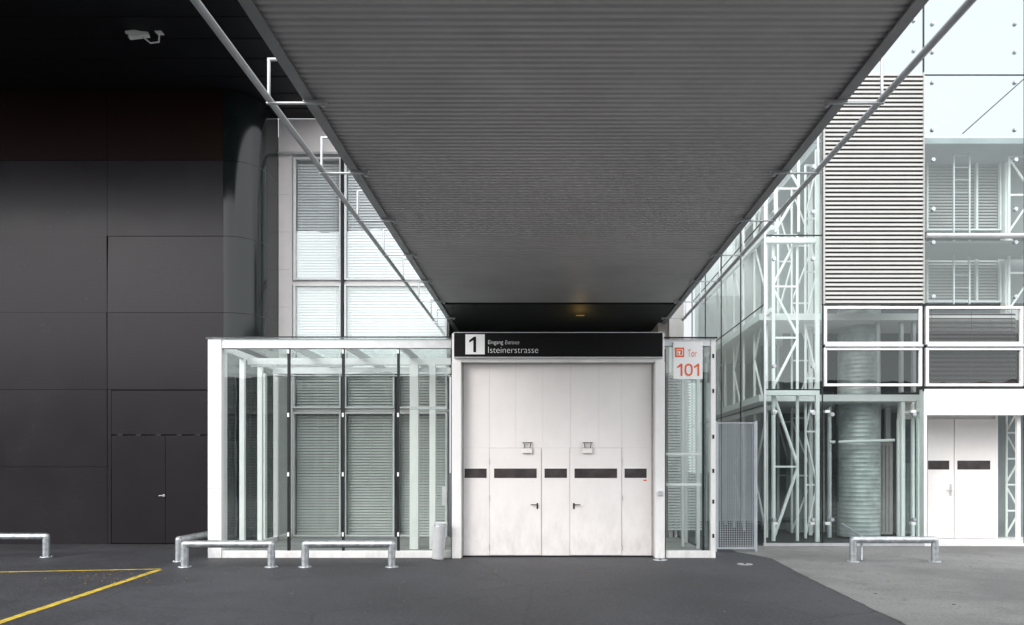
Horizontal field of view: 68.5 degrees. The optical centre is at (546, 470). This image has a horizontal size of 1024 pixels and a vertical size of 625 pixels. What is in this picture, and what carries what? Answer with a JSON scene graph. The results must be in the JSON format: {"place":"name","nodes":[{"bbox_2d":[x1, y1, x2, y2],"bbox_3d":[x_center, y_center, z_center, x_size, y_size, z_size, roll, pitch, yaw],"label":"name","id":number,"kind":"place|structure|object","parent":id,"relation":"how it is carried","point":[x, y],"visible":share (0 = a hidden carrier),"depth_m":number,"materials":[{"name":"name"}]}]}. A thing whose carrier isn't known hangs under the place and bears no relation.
{"place":"outdoors","nodes":[
{"label":"outdoors","id":0,"kind":"place"},
{"bbox_2d":[0,473,915,624],"bbox_3d":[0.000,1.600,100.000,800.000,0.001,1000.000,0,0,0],"label":"ground","id":1,"kind":"structure","parent":0,"point":[203,590],"depth_m":10.04,"materials":[{"name":"grey asphalt"}]},
{"bbox_2d":[0,533,52,557],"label":"tubular barrier","id":2,"kind":"object","parent":1,"relation":"on","point":[44,538],"visible":1,"depth_m":13.85,"materials":[{"name":"silver metal"}]},
{"bbox_2d":[9,569,147,571],"bbox_3d":[-8.151,1.596,11.926,3.793,0.001,0.100,0,0,-9],"label":"yellow marking","id":3,"kind":"object","parent":1,"relation":"on","point":[78,570],"visible":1,"depth_m":12.03,"materials":[{"name":"yellow paint"}]},
{"bbox_2d":[0,570,159,623],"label":"yellow marking","id":4,"kind":"object","parent":1,"relation":"on","point":[56,603],"visible":1,"depth_m":9.31,"materials":[{"name":"yellow paint"}]},
{"bbox_2d":[0,0,314,543],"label":"exhibition hall","id":5,"kind":"structure","parent":1,"relation":"on","point":[139,220],"depth_m":16.40,"materials":[{"name":"metal"}]},
{"bbox_2d":[112,436,165,542],"bbox_3d":[-8.908,0.405,16.438,1.170,2.349,0.064,0,0,0],"label":"service door","id":6,"kind":"structure","parent":5,"relation":"in","point":[138,462],"depth_m":16.40,"materials":[{"name":"metal"}]},
{"bbox_2d":[125,30,163,43],"bbox_3d":[-7.642,-8.268,14.303,0.682,0.270,0.186,0,0,-5],"label":"security camera","id":7,"kind":"object","parent":5,"relation":"attached to","point":[133,34],"visible":1,"depth_m":14.27,"materials":[{"name":"grey plastic"}]},
{"bbox_2d":[159,436,207,542],"bbox_3d":[-7.901,0.405,16.406,1.065,2.349,0.128,0,0,0],"label":"service door","id":8,"kind":"structure","parent":5,"relation":"in","point":[186,456],"depth_m":16.40,"materials":[{"name":"metal"}]},
{"bbox_2d":[172,531,207,561],"bbox_3d":[-6.470,1.373,13.950,0.216,0.446,1.652,0,0,0],"label":"tubular barrier","id":9,"kind":"object","parent":1,"relation":"on","point":[194,536],"visible":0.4,"depth_m":13.24,"materials":[{"name":"silver metal"}]},
{"bbox_2d":[177,540,277,567],"bbox_3d":[-5.276,1.373,12.454,1.652,0.446,0.216,0,0,0],"label":"tubular barrier","id":10,"kind":"object","parent":1,"relation":"on","point":[186,545],"visible":1,"depth_m":12.40,"materials":[{"name":"silver metal"}]},
{"bbox_2d":[298,540,397,567],"bbox_3d":[-3.278,1.373,12.454,1.652,0.446,0.216,0,0,0],"label":"tubular barrier","id":11,"kind":"object","parent":1,"relation":"on","point":[306,545],"visible":1,"depth_m":12.40,"materials":[{"name":"silver metal"}]},
{"bbox_2d":[432,522,446,559],"bbox_3d":[-1.930,1.265,13.555,0.247,0.672,0.247,5,0,0],"label":"litter bin","id":12,"kind":"object","parent":1,"relation":"on","point":[439,537],"visible":1,"depth_m":13.46,"materials":[{"name":"metal"}]},
{"bbox_2d":[205,333,717,557],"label":"entrance pavilion","id":13,"kind":"structure","parent":1,"relation":"on","point":[558,457],"depth_m":13.96,"materials":[{"name":"white paint"}]},
{"bbox_2d":[489,435,540,554],"bbox_3d":[-0.578,0.449,13.946,0.969,2.232,0.129,0,0,0],"label":"wicket door","id":14,"kind":"structure","parent":13,"relation":"in","point":[515,473],"depth_m":13.94,"materials":[{"name":"paint"}]},
{"bbox_2d":[454,332,662,357],"bbox_3d":[0.223,-2.295,13.705,3.815,0.458,0.108,0,0,0],"label":"entrance sign","id":15,"kind":"object","parent":13,"relation":"attached to","point":[558,344],"visible":1,"depth_m":13.66,"materials":[{"name":"black metal"}]},
{"bbox_2d":[570,435,621,554],"bbox_3d":[0.930,0.449,13.946,0.969,2.232,0.129,0,0,0],"label":"wicket door","id":16,"kind":"structure","parent":13,"relation":"in","point":[595,473],"depth_m":13.94,"materials":[{"name":"paint"}]},
{"bbox_2d":[673,342,702,378],"bbox_3d":[2.597,-2.023,13.772,0.539,0.684,0.056,0,0,0],"label":"gate number sign","id":17,"kind":"object","parent":13,"relation":"attached to","point":[687,360],"visible":1,"depth_m":13.75,"materials":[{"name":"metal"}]},
{"bbox_2d":[277,119,683,536],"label":"building","id":18,"kind":"structure","parent":1,"relation":"on","point":[338,275],"depth_m":17.94,"materials":[{"name":"metal"}]},
{"bbox_2d":[292,374,340,408],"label":"window","id":19,"kind":"structure","parent":18,"relation":"in","point":[335,387],"depth_m":17.93,"materials":[{"name":"metal"}]},
{"bbox_2d":[293,157,340,280],"bbox_3d":[-5.425,-5.975,17.863,1.125,2.905,0.187,0,0,0],"label":"window","id":20,"kind":"structure","parent":18,"relation":"in","point":[318,256],"depth_m":17.93,"materials":[{"name":"metal"}]},
{"bbox_2d":[293,284,340,367],"bbox_3d":[-5.425,-3.418,17.863,1.125,1.998,0.187,0,0,0],"label":"window","id":21,"kind":"structure","parent":18,"relation":"in","point":[318,320],"depth_m":17.93,"materials":[{"name":"metal"}]},
{"bbox_2d":[293,412,340,536],"bbox_3d":[-5.433,0.081,17.865,1.141,2.945,0.189,0,0,0],"label":"window","id":22,"kind":"structure","parent":18,"relation":"in","point":[335,513],"depth_m":17.94,"materials":[{"name":"metal"}]},
{"bbox_2d":[345,374,394,408],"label":"window","id":23,"kind":"structure","parent":18,"relation":"in","point":[370,398],"depth_m":17.93,"materials":[{"name":"metal"}]},
{"bbox_2d":[345,412,394,536],"bbox_3d":[-4.187,0.081,17.865,1.189,2.945,0.189,0,0,0],"label":"window","id":24,"kind":"structure","parent":18,"relation":"in","point":[370,502],"depth_m":17.93,"materials":[{"name":"metal"}]},
{"bbox_2d":[344,163,420,280],"bbox_3d":[-3.564,-5.975,17.863,2.435,2.905,0.187,0,0,0],"label":"window","id":25,"kind":"structure","parent":18,"relation":"in","point":[351,267],"depth_m":17.94,"materials":[{"name":"metal"}]},
{"bbox_2d":[344,284,446,367],"bbox_3d":[-3.564,-3.418,17.863,2.435,1.998,0.187,0,0,0],"label":"window","id":26,"kind":"structure","parent":18,"relation":"in","point":[352,331],"depth_m":17.94,"materials":[{"name":"glass"}]},
{"bbox_2d":[400,374,446,408],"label":"window","id":27,"kind":"structure","parent":18,"relation":"in","point":[405,398],"depth_m":17.93,"materials":[{"name":"metal"}]},
{"bbox_2d":[400,412,446,536],"bbox_3d":[-2.929,0.081,17.865,1.165,2.945,0.189,0,0,0],"label":"window","id":28,"kind":"structure","parent":18,"relation":"in","point":[405,502],"depth_m":17.94,"materials":[{"name":"metal"}]},
{"bbox_2d":[190,0,976,374],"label":"entrance canopy","id":29,"kind":"object","parent":18,"relation":"attached to","point":[570,164],"visible":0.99,"depth_m":7.78,"materials":[{"name":"metal"}]},
{"bbox_2d":[278,0,1022,472],"label":"sky","id":30,"kind":"structure","parent":0,"point":[984,40],"materials":[{"name":"white"}]},
{"bbox_2d":[692,0,1023,545],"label":"glass office building","id":31,"kind":"structure","parent":0,"point":[856,305],"depth_m":17.19,"materials":[{"name":"metal"}]},
{"bbox_2d":[823,306,921,344],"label":"strip window","id":32,"kind":"structure","parent":31,"relation":"in","point":[825,308],"depth_m":15.97,"materials":[{"name":"white paint"}]},
{"bbox_2d":[823,347,921,385],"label":"strip window","id":33,"kind":"structure","parent":31,"relation":"in","point":[825,349],"depth_m":15.97,"materials":[{"name":"white paint"}]},
{"bbox_2d":[927,419,953,537],"bbox_3d":[9.034,0.173,17.184,0.602,2.723,0.131,0,0,0],"label":"door","id":34,"kind":"structure","parent":31,"relation":"in","point":[940,432],"depth_m":17.19,"materials":[{"name":"paint"}]},
{"bbox_2d":[925,163,1001,230],"bbox_3d":[9.673,-6.636,17.435,1.724,2.135,0.129,0,0,0],"label":"inner window","id":35,"kind":"structure","parent":31,"relation":"in","point":[927,165],"depth_m":17.46,"materials":[{"name":"metal"}]},
{"bbox_2d":[925,259,1001,302],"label":"inner window","id":36,"kind":"structure","parent":31,"relation":"in","point":[927,300],"depth_m":17.48,"materials":[{"name":"metal"}]},
{"bbox_2d":[925,306,1022,344],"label":"strip window","id":37,"kind":"structure","parent":31,"relation":"in","point":[927,341],"depth_m":16.12,"materials":[{"name":"white paint"}]},
{"bbox_2d":[925,347,1022,385],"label":"strip window","id":38,"kind":"structure","parent":31,"relation":"in","point":[927,349],"depth_m":16.12,"materials":[{"name":"white paint"}]},
{"bbox_2d":[954,419,994,537],"bbox_3d":[9.816,0.173,17.217,0.930,2.723,0.066,0,0,0],"label":"door","id":39,"kind":"structure","parent":31,"relation":"in","point":[974,439],"depth_m":17.19,"materials":[{"name":"paint"}]},
{"bbox_2d":[724,546,1023,624],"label":"pavement","id":40,"kind":"structure","parent":0,"point":[914,585],"depth_m":11.14,"materials":[{"name":"concrete"}]},
{"bbox_2d":[716,421,756,551],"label":"gate","id":41,"kind":"structure","parent":40,"relation":"on","point":[754,485],"depth_m":14.90,"materials":[{"name":"metal"}]},
{"bbox_2d":[841,523,862,559],"bbox_3d":[5.686,1.300,13.939,0.072,0.571,1.335,0,0,8],"label":"slanting bar","id":42,"kind":"object","parent":40,"relation":"on","point":[861,544],"visible":0.77,"depth_m":13.37,"materials":[{"name":"silver metal"}]},
{"bbox_2d":[847,536,941,561],"bbox_3d":[6.111,1.373,13.194,1.652,0.446,0.216,0,0,0],"label":"tubular barrier","id":43,"kind":"object","parent":40,"relation":"on","point":[855,540],"visible":1,"depth_m":13.14,"materials":[{"name":"silver metal"}]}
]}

